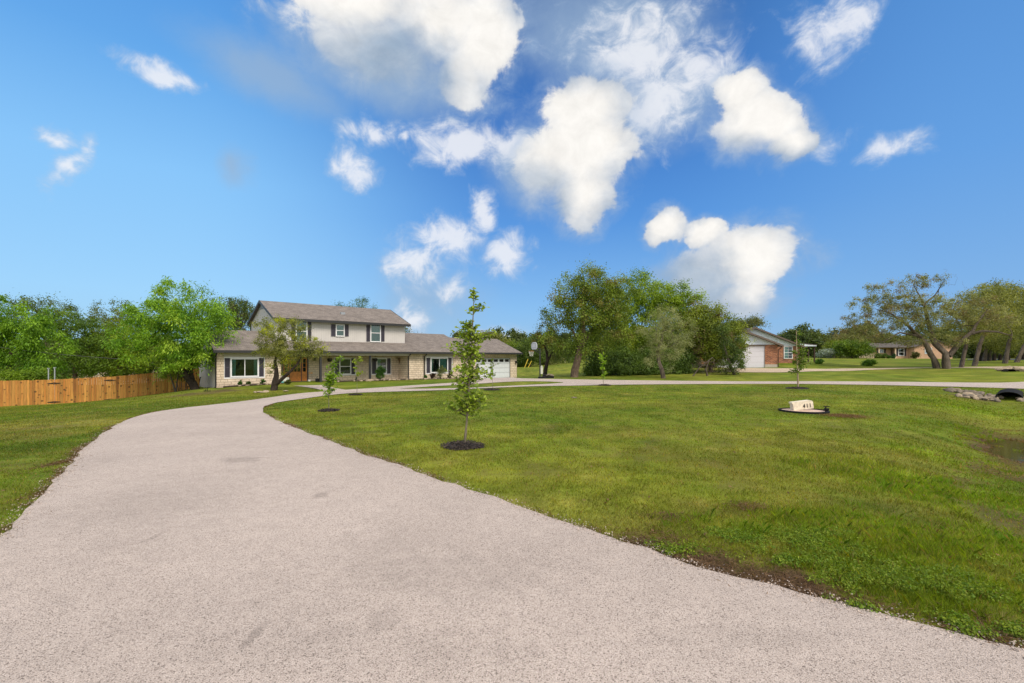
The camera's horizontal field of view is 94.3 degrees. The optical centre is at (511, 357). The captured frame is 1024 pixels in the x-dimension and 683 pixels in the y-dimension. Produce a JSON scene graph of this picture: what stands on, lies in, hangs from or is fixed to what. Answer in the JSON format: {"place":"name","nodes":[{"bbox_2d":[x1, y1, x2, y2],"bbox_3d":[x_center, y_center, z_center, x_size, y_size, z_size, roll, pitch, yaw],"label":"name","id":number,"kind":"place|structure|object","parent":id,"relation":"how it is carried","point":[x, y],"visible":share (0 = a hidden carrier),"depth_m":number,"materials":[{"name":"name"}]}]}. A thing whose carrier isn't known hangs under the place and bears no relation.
{"place":"outdoors","nodes":[
{"label":"outdoors","id":0,"kind":"place"},
{"bbox_2d":[297,385,350,392],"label":"path","id":1,"kind":"structure","parent":0,"point":[320,387],"depth_m":32.47,"materials":[{"name":"concrete"}]},
{"bbox_2d":[0,377,1023,682],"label":"driveway","id":2,"kind":"structure","parent":0,"point":[242,541],"depth_m":3.51,"materials":[{"name":"asphalt"}]},
{"bbox_2d":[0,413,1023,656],"bbox_3d":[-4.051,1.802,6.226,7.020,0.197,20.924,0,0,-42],"label":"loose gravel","id":3,"kind":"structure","parent":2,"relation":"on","point":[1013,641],"depth_m":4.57,"materials":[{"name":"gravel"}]},
{"bbox_2d":[0,358,1023,647],"bbox_3d":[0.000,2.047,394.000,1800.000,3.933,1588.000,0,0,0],"label":"ground","id":4,"kind":"structure","parent":0,"point":[924,370],"depth_m":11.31,"materials":[{"name":"plant"}]},
{"bbox_2d":[0,364,53,386],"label":"round bush","id":5,"kind":"object","parent":4,"relation":"on","point":[29,375],"visible":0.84,"depth_m":36.11,"materials":[{"name":"green plant"}]},
{"bbox_2d":[0,295,82,379],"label":"leafy tree","id":6,"kind":"object","parent":4,"relation":"on","point":[32,332],"visible":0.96,"depth_m":38.55,"materials":[{"name":"green plant"}]},
{"bbox_2d":[0,347,130,359],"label":"cable","id":7,"kind":"object","parent":6,"relation":"attached to","point":[63,354],"visible":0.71,"depth_m":38.96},
{"bbox_2d":[5,292,85,384],"bbox_3d":[-57.478,-2.460,58.206,10.254,11.978,6.404,0,0,0],"label":"leafy tree","id":8,"kind":"object","parent":4,"relation":"on","point":[34,305],"visible":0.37,"depth_m":57.58,"materials":[{"name":"green plant"}]},
{"bbox_2d":[0,348,99,381],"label":"leafy tree","id":9,"kind":"object","parent":4,"relation":"on","point":[61,374],"visible":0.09,"depth_m":51.01,"materials":[{"name":"green plant"}]},
{"bbox_2d":[40,306,132,391],"bbox_3d":[-41.239,-0.793,45.105,9.389,8.433,6.919,0,0,0],"label":"leafy tree","id":10,"kind":"object","parent":4,"relation":"on","point":[85,368],"visible":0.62,"depth_m":44.34,"materials":[{"name":"green plant"}]},
{"bbox_2d":[0,369,198,406],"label":"fence","id":11,"kind":"object","parent":4,"relation":"on","point":[14,392],"visible":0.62,"depth_m":34.69,"materials":[{"name":"brown wood"}]},
{"bbox_2d":[80,298,155,356],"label":"leafy tree","id":12,"kind":"object","parent":4,"relation":"on","point":[104,316],"visible":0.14,"depth_m":56.99,"materials":[{"name":"green plant"}]},
{"bbox_2d":[77,358,159,384],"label":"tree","id":13,"kind":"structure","parent":4,"relation":"on","point":[108,376],"depth_m":56.00,"materials":[{"name":"green plant"}]},
{"bbox_2d":[77,318,160,388],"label":"leafy tree","id":14,"kind":"object","parent":4,"relation":"on","point":[116,371],"visible":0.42,"depth_m":46.34,"materials":[{"name":"green plant"}]},
{"bbox_2d":[98,328,192,381],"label":"leafy tree","id":15,"kind":"object","parent":4,"relation":"on","point":[152,369],"visible":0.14,"depth_m":50.81,"materials":[{"name":"green plant"}]},
{"bbox_2d":[92,275,244,389],"bbox_3d":[-24.388,-1.711,35.047,9.842,8.620,6.561,0,0,0],"label":"lime tree","id":16,"kind":"object","parent":4,"relation":"on","point":[179,320],"visible":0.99,"depth_m":34.22,"materials":[{"name":"green plant"}]},
{"bbox_2d":[150,358,201,391],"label":"slim tree","id":17,"kind":"object","parent":4,"relation":"on","point":[162,375],"visible":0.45,"depth_m":35.83,"materials":[{"name":"green plant"}]},
{"bbox_2d":[173,374,194,391],"bbox_3d":[-25.546,1.797,37.039,1.626,1.814,1.450,0,0,-20],"label":"sucker shrub","id":18,"kind":"object","parent":4,"relation":"on","point":[181,382],"visible":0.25,"depth_m":36.98,"materials":[{"name":"green plant"}]},
{"bbox_2d":[206,298,252,330],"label":"oak tree","id":19,"kind":"object","parent":4,"relation":"on","point":[244,320],"visible":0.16,"depth_m":61.26,"materials":[{"name":"green plant"}]},
{"bbox_2d":[208,294,254,330],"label":"oak tree","id":20,"kind":"object","parent":4,"relation":"on","point":[242,306],"visible":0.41,"depth_m":61.46,"materials":[{"name":"green plant"}]},
{"bbox_2d":[223,382,283,386],"bbox_3d":[-19.630,2.069,35.609,4.500,0.224,1.438,0,0,-41],"label":"flower bed","id":21,"kind":"object","parent":4,"relation":"on","point":[246,384],"visible":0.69,"depth_m":35.38,"materials":[{"name":"soil"}]},
{"bbox_2d":[248,313,334,390],"bbox_3d":[-14.398,-0.338,31.051,5.216,5.232,3.195,0,0,0],"label":"live oak","id":22,"kind":"object","parent":4,"relation":"on","point":[279,349],"visible":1,"depth_m":30.78,"materials":[{"name":"green plant"}]},
{"bbox_2d":[317,408,339,411],"bbox_3d":[-6.388,1.825,16.515,0.830,0.128,0.778,0,0,0],"label":"mulch ring","id":23,"kind":"object","parent":4,"relation":"on","point":[328,410],"visible":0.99,"depth_m":16.32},
{"bbox_2d":[320,356,343,407],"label":"young tree","id":24,"kind":"object","parent":4,"relation":"on","point":[329,376],"visible":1,"depth_m":16.66,"materials":[{"name":"green plant"}]},
{"bbox_2d":[336,295,377,308],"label":"oak tree","id":25,"kind":"object","parent":4,"relation":"on","point":[361,303],"visible":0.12,"depth_m":74.64,"materials":[{"name":"green plant"}]},
{"bbox_2d":[352,356,363,375],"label":"young tree","id":26,"kind":"object","parent":4,"relation":"on","point":[358,373],"visible":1,"depth_m":26.71,"materials":[{"name":"green plant"}]},
{"bbox_2d":[198,300,522,387],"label":"house","id":27,"kind":"structure","parent":4,"relation":"on","point":[350,334],"depth_m":43.26,"materials":[{"name":"stone"}]},
{"bbox_2d":[230,358,258,377],"bbox_3d":[-20.271,0.763,36.036,1.936,1.452,0.089,0,0,-41],"label":"window","id":28,"kind":"structure","parent":27,"relation":"in","point":[239,367],"depth_m":36.01,"materials":[{"name":"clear glass"}]},
{"bbox_2d":[290,358,300,380],"bbox_3d":[-18.288,1.040,40.115,0.920,2.080,0.133,0,0,-41],"label":"door","id":29,"kind":"structure","parent":27,"relation":"in","point":[295,375],"depth_m":40.18,"materials":[{"name":"brown wood"}]},
{"bbox_2d":[295,321,306,340],"bbox_3d":[-17.915,-2.236,40.427,0.955,1.851,0.089,0,0,-41],"label":"window","id":30,"kind":"structure","parent":27,"relation":"in","point":[304,323],"depth_m":40.49,"materials":[{"name":"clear glass"}]},
{"bbox_2d":[336,324,344,336],"bbox_3d":[-15.422,-2.428,42.624,0.799,1.089,0.089,0,0,-41],"label":"window","id":31,"kind":"structure","parent":27,"relation":"in","point":[340,328],"depth_m":42.68,"materials":[{"name":"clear glass"}]},
{"bbox_2d":[339,358,350,374],"bbox_3d":[-15.073,0.804,42.940,1.087,1.465,0.089,0,0,-41],"label":"window","id":32,"kind":"structure","parent":27,"relation":"in","point":[345,365],"depth_m":42.99,"materials":[{"name":"clear glass"}]},
{"bbox_2d":[370,325,380,341],"bbox_3d":[-12.888,-2.316,44.861,1.055,1.726,0.089,0,0,-41],"label":"window","id":33,"kind":"structure","parent":27,"relation":"in","point":[375,330],"depth_m":44.87,"materials":[{"name":"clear glass"}]},
{"bbox_2d":[376,358,386,373],"bbox_3d":[-12.431,0.813,45.271,1.064,1.484,0.089,0,0,-41],"label":"window","id":34,"kind":"structure","parent":27,"relation":"in","point":[381,361],"depth_m":45.37,"materials":[{"name":"clear glass"}]},
{"bbox_2d":[430,358,447,372],"bbox_3d":[-7.270,0.777,47.502,2.055,1.522,0.089,0,0,-41],"label":"window","id":35,"kind":"structure","parent":27,"relation":"in","point":[434,362],"depth_m":47.40,"materials":[{"name":"clear glass"}]},
{"bbox_2d":[476,358,509,378],"bbox_3d":[-2.102,1.160,52.228,4.850,2.180,0.062,0,0,-41],"label":"garage door","id":36,"kind":"structure","parent":27,"relation":"in","point":[502,370],"depth_m":52.74,"materials":[{"name":"metal"}]},
{"bbox_2d":[332,378,454,381],"bbox_3d":[-9.266,2.069,44.456,15.350,0.238,1.279,0,0,-41],"label":"flower bed","id":37,"kind":"object","parent":4,"relation":"on","point":[387,379],"visible":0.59,"depth_m":42.77,"materials":[{"name":"soil"}]},
{"bbox_2d":[375,365,385,380],"bbox_3d":[-11.727,1.381,42.417,1.096,1.442,1.062,0,0,0],"label":"bed shrub","id":38,"kind":"object","parent":37,"relation":"on","point":[380,372],"visible":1,"depth_m":42.24,"materials":[{"name":"green plant"}]},
{"bbox_2d":[438,365,445,377],"bbox_3d":[-6.968,1.441,46.527,1.275,1.422,1.074,0,0,0],"label":"bed shrub","id":39,"kind":"object","parent":37,"relation":"on","point":[440,371],"visible":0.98,"depth_m":46.41,"materials":[{"name":"green plant"}]},
{"bbox_2d":[439,440,484,450],"bbox_3d":[-0.986,1.759,9.592,0.967,0.135,0.935,0,0,0],"label":"mulch ring","id":40,"kind":"object","parent":4,"relation":"on","point":[457,445],"visible":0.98,"depth_m":9.45,"materials":[{"name":"soil"}]},
{"bbox_2d":[450,329,473,337],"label":"ridge tree","id":41,"kind":"object","parent":4,"relation":"on","point":[456,334],"visible":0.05,"depth_m":121.98,"materials":[{"name":"green plant"}]},
{"bbox_2d":[442,287,495,441],"bbox_3d":[-0.873,0.191,9.777,1.165,3.281,0.752,0,0,0],"label":"young tree","id":42,"kind":"object","parent":4,"relation":"on","point":[468,405],"visible":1,"depth_m":9.72,"materials":[{"name":"green plant"}]},
{"bbox_2d":[488,359,498,387],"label":"young tree","id":43,"kind":"object","parent":4,"relation":"on","point":[493,369],"visible":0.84,"depth_m":29.15,"materials":[{"name":"green plant"}]},
{"bbox_2d":[477,328,512,343],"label":"ridge tree","id":44,"kind":"object","parent":4,"relation":"on","point":[496,336],"visible":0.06,"depth_m":120.63,"materials":[{"name":"green plant"}]},
{"bbox_2d":[488,326,529,352],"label":"ridge tree","id":45,"kind":"object","parent":4,"relation":"on","point":[516,335],"visible":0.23,"depth_m":136.34,"materials":[{"name":"green plant"}]},
{"bbox_2d":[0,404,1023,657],"bbox_3d":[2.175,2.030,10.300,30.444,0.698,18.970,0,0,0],"label":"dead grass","id":46,"kind":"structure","parent":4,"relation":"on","point":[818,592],"depth_m":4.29,"materials":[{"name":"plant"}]},
{"bbox_2d":[2,420,1023,626],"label":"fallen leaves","id":47,"kind":"object","parent":4,"relation":"on","point":[723,512],"visible":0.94,"depth_m":5.80,"materials":[{"name":"brown plant"}]},
{"bbox_2d":[506,337,533,366],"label":"tree","id":48,"kind":"object","parent":4,"relation":"on","point":[511,344],"visible":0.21,"depth_m":88.19,"materials":[{"name":"green plant"}]},
{"bbox_2d":[513,335,549,366],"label":"tree","id":49,"kind":"object","parent":4,"relation":"on","point":[528,356],"visible":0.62,"depth_m":84.05,"materials":[{"name":"green plant"}]},
{"bbox_2d":[529,342,553,378],"bbox_3d":[2.455,0.273,40.140,2.347,3.130,1.072,0,0,-13],"label":"basketball hoop","id":50,"kind":"object","parent":4,"relation":"on","point":[533,345],"visible":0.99,"depth_m":40.04,"materials":[{"name":"white plastic"}]},
{"bbox_2d":[531,336,570,365],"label":"tree","id":51,"kind":"object","parent":4,"relation":"on","point":[550,361],"visible":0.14,"depth_m":92.52,"materials":[{"name":"green plant"}]},
{"bbox_2d":[532,307,572,375],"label":"cedar elm","id":52,"kind":"object","parent":4,"relation":"on","point":[548,357],"visible":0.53,"depth_m":43.87,"materials":[{"name":"green plant"}]},
{"bbox_2d":[554,331,573,358],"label":"ridge tree","id":53,"kind":"object","parent":4,"relation":"on","point":[566,335],"visible":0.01,"depth_m":131.79,"materials":[{"name":"green plant"}]},
{"bbox_2d":[548,339,588,362],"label":"tree","id":54,"kind":"object","parent":4,"relation":"on","point":[569,360],"visible":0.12,"depth_m":99.65,"materials":[{"name":"green plant"}]},
{"bbox_2d":[558,332,593,359],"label":"ridge tree","id":55,"kind":"object","parent":4,"relation":"on","point":[574,341],"visible":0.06,"depth_m":132.63,"materials":[{"name":"green plant"}]},
{"bbox_2d":[535,254,650,377],"bbox_3d":[6.666,-3.501,40.891,9.820,10.706,5.988,0,0,0],"label":"cedar elm","id":56,"kind":"object","parent":4,"relation":"on","point":[583,298],"visible":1,"depth_m":40.56,"materials":[{"name":"green plant"}]},
{"bbox_2d":[579,344,625,375],"bbox_3d":[8.460,0.409,44.229,4.991,4.005,5.148,0,0,29],"label":"undergrowth bush","id":57,"kind":"object","parent":4,"relation":"on","point":[593,366],"visible":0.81,"depth_m":43.54,"materials":[{"name":"green plant"}]},
{"bbox_2d":[598,352,606,383],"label":"young tree","id":58,"kind":"object","parent":4,"relation":"on","point":[601,357],"visible":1,"depth_m":31.55,"materials":[{"name":"green plant"}]},
{"bbox_2d":[568,280,650,359],"bbox_3d":[9.774,-3.293,48.154,8.208,10.283,6.653,0,0,-25],"label":"elm tree","id":59,"kind":"object","parent":4,"relation":"on","point":[626,317],"visible":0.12,"depth_m":47.69,"materials":[{"name":"green plant"}]},
{"bbox_2d":[607,343,646,375],"bbox_3d":[10.784,0.490,44.743,5.413,3.982,5.158,0,0,-39],"label":"undergrowth bush","id":60,"kind":"object","parent":4,"relation":"on","point":[627,367],"visible":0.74,"depth_m":43.79,"materials":[{"name":"green plant"}]},
{"bbox_2d":[610,266,680,350],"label":"elm tree","id":61,"kind":"object","parent":4,"relation":"on","point":[638,309],"visible":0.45,"depth_m":48.89,"materials":[{"name":"green plant"}]},
{"bbox_2d":[620,346,671,374],"bbox_3d":[13.147,0.641,45.065,5.768,4.426,4.994,0,0,-29],"label":"undergrowth bush","id":62,"kind":"object","parent":4,"relation":"on","point":[652,370],"visible":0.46,"depth_m":43.92,"materials":[{"name":"green plant"}]},
{"bbox_2d":[633,303,698,377],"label":"silvery tree","id":63,"kind":"object","parent":4,"relation":"on","point":[657,355],"visible":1,"depth_m":38.78,"materials":[{"name":"green plant"}]},
{"bbox_2d":[638,278,709,352],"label":"elm tree","id":64,"kind":"object","parent":4,"relation":"on","point":[676,301],"visible":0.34,"depth_m":49.01,"materials":[{"name":"green plant"}]},
{"bbox_2d":[655,345,700,374],"bbox_3d":[15.665,0.615,45.717,5.782,4.112,5.308,0,0,0],"label":"undergrowth bush","id":65,"kind":"object","parent":4,"relation":"on","point":[681,366],"visible":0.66,"depth_m":44.69,"materials":[{"name":"green plant"}]},
{"bbox_2d":[671,296,754,371],"bbox_3d":[19.270,-2.215,45.926,8.088,8.089,5.708,0,0,-18],"label":"cedar tree","id":66,"kind":"object","parent":4,"relation":"on","point":[705,348],"visible":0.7,"depth_m":45.20,"materials":[{"name":"green plant"}]},
{"bbox_2d":[691,357,739,375],"bbox_3d":[17.575,0.874,41.519,4.828,1.810,2.803,0,0,0],"label":"dead brush","id":67,"kind":"object","parent":4,"relation":"on","point":[707,362],"visible":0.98,"depth_m":41.45,"materials":[{"name":"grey plant"}]},
{"bbox_2d":[710,322,749,374],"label":"cedar tree","id":68,"kind":"object","parent":4,"relation":"on","point":[729,362],"visible":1,"depth_m":42.35,"materials":[{"name":"green plant"}]},
{"bbox_2d":[660,327,816,367],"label":"brick house","id":69,"kind":"structure","parent":4,"relation":"on","point":[768,349],"depth_m":51.45,"materials":[{"name":"brick"}]},
{"bbox_2d":[719,346,764,367],"bbox_3d":[24.878,-0.081,51.635,4.850,2.342,0.050,0,0,8],"label":"garage door","id":70,"kind":"structure","parent":69,"relation":"in","point":[756,359],"depth_m":51.40,"materials":[{"name":"metal"}]},
{"bbox_2d":[784,346,792,358],"bbox_3d":[33.349,-0.600,57.351,1.000,1.480,0.069,0,0,8],"label":"window","id":71,"kind":"structure","parent":69,"relation":"in","point":[788,354],"depth_m":57.36,"materials":[{"name":"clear glass"}]},
{"bbox_2d":[731,312,771,329],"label":"round tree","id":72,"kind":"object","parent":4,"relation":"on","point":[754,321],"visible":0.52,"depth_m":65.17,"materials":[{"name":"green plant"}]},
{"bbox_2d":[786,386,807,388],"bbox_3d":[17.102,1.810,28.436,1.290,0.155,1.276,0,0,-28],"label":"mulch ring","id":73,"kind":"object","parent":4,"relation":"on","point":[793,387],"visible":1,"depth_m":28.26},
{"bbox_2d":[788,331,812,386],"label":"young tree","id":74,"kind":"object","parent":4,"relation":"on","point":[799,355],"visible":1,"depth_m":28.81,"materials":[{"name":"green plant"}]},
{"bbox_2d":[782,409,824,411],"bbox_3d":[10.089,1.835,16.440,1.406,0.020,1.406,0,0,0],"label":"gravel bed","id":75,"kind":"object","parent":4,"relation":"on","point":[807,410],"visible":0.6,"depth_m":16.41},
{"bbox_2d":[789,400,813,409],"bbox_3d":[10.077,1.662,16.547,0.754,0.366,0.214,0,0,0],"label":"stone","id":76,"kind":"object","parent":75,"relation":"on","point":[801,405],"visible":0.98,"depth_m":16.45,"materials":[{"name":"white stone"}]},
{"bbox_2d":[778,407,829,413],"bbox_3d":[10.089,1.865,16.440,1.526,0.120,1.526,0,0,0],"label":"edging ring","id":77,"kind":"object","parent":4,"relation":"on","point":[800,412],"visible":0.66,"depth_m":15.93,"materials":[{"name":"black plastic"}]},
{"bbox_2d":[779,323,829,357],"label":"ridge tree","id":78,"kind":"object","parent":4,"relation":"on","point":[813,337],"visible":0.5,"depth_m":163.17,"materials":[{"name":"green plant"}]},
{"bbox_2d":[815,348,836,357],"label":"silver bush","id":79,"kind":"object","parent":4,"relation":"on","point":[827,353],"visible":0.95,"depth_m":94.47,"materials":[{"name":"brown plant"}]},
{"bbox_2d":[633,520,1023,644],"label":"ground cover","id":80,"kind":"object","parent":4,"relation":"on","point":[951,618],"visible":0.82,"depth_m":3.84,"materials":[{"name":"green plant"}]},
{"bbox_2d":[820,339,838,357],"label":"round tree","id":81,"kind":"object","parent":4,"relation":"on","point":[827,345],"visible":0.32,"depth_m":104.62,"materials":[{"name":"green plant"}]},
{"bbox_2d":[650,419,1023,587],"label":"tall grass","id":82,"kind":"structure","parent":4,"relation":"on","point":[995,536],"depth_m":5.07,"materials":[{"name":"plant"}]},
{"bbox_2d":[819,329,879,357],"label":"round tree","id":83,"kind":"object","parent":4,"relation":"on","point":[872,340],"visible":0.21,"depth_m":119.13,"materials":[{"name":"green plant"}]},
{"bbox_2d":[826,337,878,358],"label":"round tree","id":84,"kind":"object","parent":4,"relation":"on","point":[852,348],"visible":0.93,"depth_m":91.95,"materials":[{"name":"green plant"}]},
{"bbox_2d":[824,326,881,357],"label":"ridge tree","id":85,"kind":"object","parent":4,"relation":"on","point":[833,332],"visible":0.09,"depth_m":162.84,"materials":[{"name":"green plant"}]},
{"bbox_2d":[860,359,877,365],"bbox_3d":[42.138,0.614,56.288,1.811,1.115,1.947,0,0,0],"label":"round bush","id":86,"kind":"object","parent":4,"relation":"on","point":[869,362],"visible":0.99,"depth_m":55.76,"materials":[{"name":"green plant"}]},
{"bbox_2d":[881,333,910,342],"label":"ridge tree","id":87,"kind":"object","parent":4,"relation":"on","point":[894,338],"visible":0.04,"depth_m":161.58,"materials":[{"name":"green plant"}]},
{"bbox_2d":[868,340,951,358],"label":"tan house","id":88,"kind":"structure","parent":4,"relation":"on","point":[902,351],"depth_m":111.86,"materials":[{"name":"brick"}]},
{"bbox_2d":[898,349,903,355],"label":"window","id":89,"kind":"structure","parent":88,"relation":"in","point":[900,351],"depth_m":112.19,"materials":[{"name":"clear glass"}]},
{"bbox_2d":[910,351,921,358],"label":"bush","id":90,"kind":"object","parent":4,"relation":"on","point":[914,354],"visible":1,"depth_m":107.72,"materials":[{"name":"green plant"}]},
{"bbox_2d":[831,272,1022,368],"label":"spreading oak","id":91,"kind":"object","parent":4,"relation":"on","point":[894,307],"visible":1,"depth_m":51.37,"materials":[{"name":"green plant"}]},
{"bbox_2d":[900,324,960,357],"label":"ridge tree","id":92,"kind":"object","parent":4,"relation":"on","point":[937,333],"visible":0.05,"depth_m":154.96,"materials":[{"name":"green plant"}]},
{"bbox_2d":[953,344,971,358],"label":"ridge tree","id":93,"kind":"object","parent":4,"relation":"on","point":[958,354],"visible":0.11,"depth_m":157.14,"materials":[{"name":"green plant"}]},
{"bbox_2d":[966,348,974,358],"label":"ridge tree","id":94,"kind":"object","parent":4,"relation":"on","point":[972,354],"depth_m":168.53,"materials":[{"name":"green plant"}]},
{"bbox_2d":[932,282,1022,366],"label":"grove oak","id":95,"kind":"object","parent":4,"relation":"on","point":[1001,294],"visible":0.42,"depth_m":55.34,"materials":[{"name":"green plant"}]},
{"bbox_2d":[960,332,1002,360],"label":"grove oak","id":96,"kind":"object","parent":4,"relation":"on","point":[981,353],"visible":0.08,"depth_m":81.62,"materials":[{"name":"green plant"}]},
{"bbox_2d":[948,325,1023,360],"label":"grove oak","id":97,"kind":"object","parent":4,"relation":"on","point":[988,345],"visible":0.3,"depth_m":77.08,"materials":[{"name":"green plant"}]},
{"bbox_2d":[968,344,1005,360],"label":"grove oak","id":98,"kind":"object","parent":4,"relation":"on","point":[989,356],"visible":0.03,"depth_m":84.84,"materials":[{"name":"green plant"}]},
{"bbox_2d":[973,350,1017,358],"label":"ridge tree","id":99,"kind":"object","parent":4,"relation":"on","point":[1013,355],"visible":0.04,"depth_m":149.60,"materials":[{"name":"green plant"}]},
{"bbox_2d":[970,277,1023,365],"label":"grove oak","id":100,"kind":"object","parent":4,"relation":"on","point":[1015,290],"visible":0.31,"depth_m":59.31,"materials":[{"name":"green plant"}]},
{"bbox_2d":[977,282,1023,363],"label":"grove oak","id":101,"kind":"object","parent":4,"relation":"on","point":[1005,360],"visible":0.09,"depth_m":65.84,"materials":[{"name":"green plant"}]},
{"bbox_2d":[983,439,1023,462],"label":"puddle","id":102,"kind":"object","parent":4,"relation":"on","point":[1004,451],"visible":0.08,"depth_m":11.88,"materials":[{"name":"brown liquid"}]},
{"bbox_2d":[992,341,1021,360],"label":"grove oak","id":103,"kind":"object","parent":4,"relation":"on","point":[994,357],"visible":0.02,"depth_m":87.79,"materials":[{"name":"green plant"}]},
{"bbox_2d":[995,388,1023,397],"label":"culvert pipe","id":104,"kind":"object","parent":4,"relation":"on","point":[1017,391],"visible":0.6,"depth_m":23.86,"materials":[{"name":"black plastic"}]},
{"bbox_2d":[997,331,1021,359],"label":"grove oak","id":105,"kind":"object","parent":4,"relation":"on","point":[999,356],"visible":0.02,"depth_m":90.75,"materials":[{"name":"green plant"}]},
{"bbox_2d":[1014,297,1023,361],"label":"grove oak","id":106,"kind":"object","parent":4,"relation":"on","point":[1019,356],"visible":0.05,"depth_m":69.86,"materials":[{"name":"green plant"}]},
{"bbox_2d":[0,0,1023,341],"label":"sky","id":107,"kind":"structure","parent":0,"point":[781,158],"materials":[{"name":"blue"}]},
{"bbox_2d":[723,366,1023,371],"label":"track","id":108,"kind":"structure","parent":0,"point":[779,369],"depth_m":49.62,"materials":[{"name":"concrete"}]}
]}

